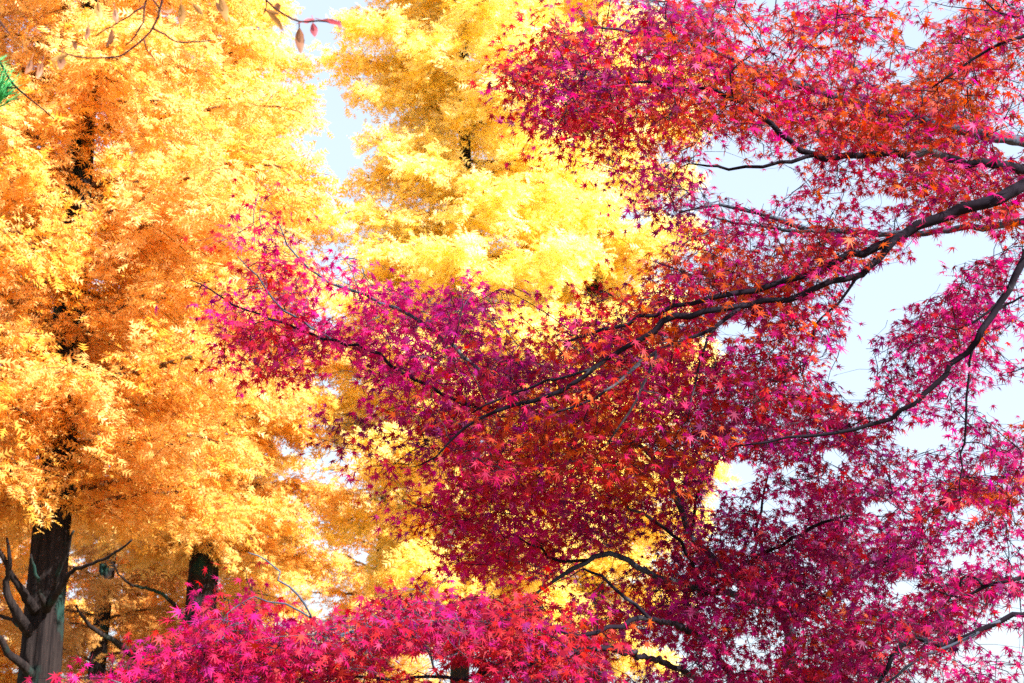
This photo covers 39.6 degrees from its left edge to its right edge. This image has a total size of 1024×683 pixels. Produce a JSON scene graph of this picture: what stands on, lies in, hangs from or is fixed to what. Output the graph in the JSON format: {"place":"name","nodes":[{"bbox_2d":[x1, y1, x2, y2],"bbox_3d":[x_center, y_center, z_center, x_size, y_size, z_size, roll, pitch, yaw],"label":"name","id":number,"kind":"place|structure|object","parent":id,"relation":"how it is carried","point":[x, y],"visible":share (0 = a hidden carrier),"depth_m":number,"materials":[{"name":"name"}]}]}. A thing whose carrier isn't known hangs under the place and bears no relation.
{"place":"outdoors","nodes":[
{"label":"outdoors","id":0,"kind":"place"},
{"bbox_2d":[0,0,1023,682],"label":"sky","id":1,"kind":"structure","parent":0,"point":[895,286],"materials":[{"name":"white"}]},
{"bbox_3d":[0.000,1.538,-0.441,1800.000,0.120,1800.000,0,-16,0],"label":"ground","id":2,"kind":"structure","parent":0,"visible":0},
{"bbox_2d":[0,54,53,118],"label":"pine tree","id":3,"kind":"object","parent":2,"relation":"on","point":[5,88],"visible":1,"depth_m":3.90,"materials":[{"name":"green plant"}]},
{"bbox_2d":[0,365,114,682],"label":"dawn redwood","id":4,"kind":"object","parent":2,"relation":"on","point":[8,673],"visible":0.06,"depth_m":35.36,"materials":[{"name":"orange plant"}]},
{"bbox_2d":[0,0,140,647],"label":"dawn redwood","id":5,"kind":"object","parent":2,"relation":"on","point":[6,624],"visible":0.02,"depth_m":17.62,"materials":[{"name":"orange plant"}]},
{"bbox_2d":[0,3,218,682],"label":"dawn redwood","id":6,"kind":"object","parent":2,"relation":"on","point":[104,592],"visible":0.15,"depth_m":29.79,"materials":[{"name":"orange plant"}]},
{"bbox_2d":[11,499,264,682],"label":"dawn redwood","id":7,"kind":"object","parent":2,"relation":"on","point":[153,600],"visible":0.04,"depth_m":36.65,"materials":[{"name":"orange plant"}]},
{"bbox_2d":[0,0,341,78],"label":"cherry tree","id":8,"kind":"object","parent":2,"relation":"on","point":[221,7],"visible":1,"depth_m":3.20,"materials":[{"name":"brown plant"}]},
{"bbox_2d":[0,0,351,682],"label":"dawn redwood","id":9,"kind":"object","parent":2,"relation":"on","point":[55,199],"visible":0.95,"depth_m":14.29,"materials":[{"name":"orange plant"}]},
{"bbox_2d":[70,0,376,680],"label":"dawn redwood","id":10,"kind":"object","parent":2,"relation":"on","point":[210,549],"visible":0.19,"depth_m":20.48,"materials":[{"name":"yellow plant"}]},
{"bbox_2d":[126,356,325,682],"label":"dawn redwood","id":11,"kind":"object","parent":2,"relation":"on","point":[229,587],"visible":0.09,"depth_m":30.76,"materials":[{"name":"yellow plant"}]},
{"bbox_2d":[276,313,449,682],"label":"dawn redwood","id":12,"kind":"object","parent":2,"relation":"on","point":[345,563],"visible":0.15,"depth_m":33.00,"materials":[{"name":"yellow plant"}]},
{"bbox_2d":[22,552,733,682],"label":"maple tree","id":13,"kind":"object","parent":2,"relation":"on","point":[417,626],"visible":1,"depth_m":4.93,"materials":[{"name":"pink plant"}]},
{"bbox_2d":[293,0,634,682],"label":"dawn redwood","id":14,"kind":"object","parent":2,"relation":"on","point":[428,70],"visible":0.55,"depth_m":21.76,"materials":[{"name":"yellow plant"}]},
{"bbox_2d":[154,156,926,682],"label":"maple tree","id":15,"kind":"object","parent":2,"relation":"on","point":[760,578],"visible":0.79,"depth_m":6.52,"materials":[{"name":"pink plant"}]},
{"bbox_2d":[450,0,741,682],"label":"dawn redwood","id":16,"kind":"object","parent":2,"relation":"on","point":[642,241],"visible":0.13,"depth_m":24.64,"materials":[{"name":"yellow plant"}]},
{"bbox_2d":[374,0,1023,682],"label":"maple tree","id":17,"kind":"object","parent":2,"relation":"on","point":[868,132],"visible":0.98,"depth_m":5.69,"materials":[{"name":"red plant"}]}
]}

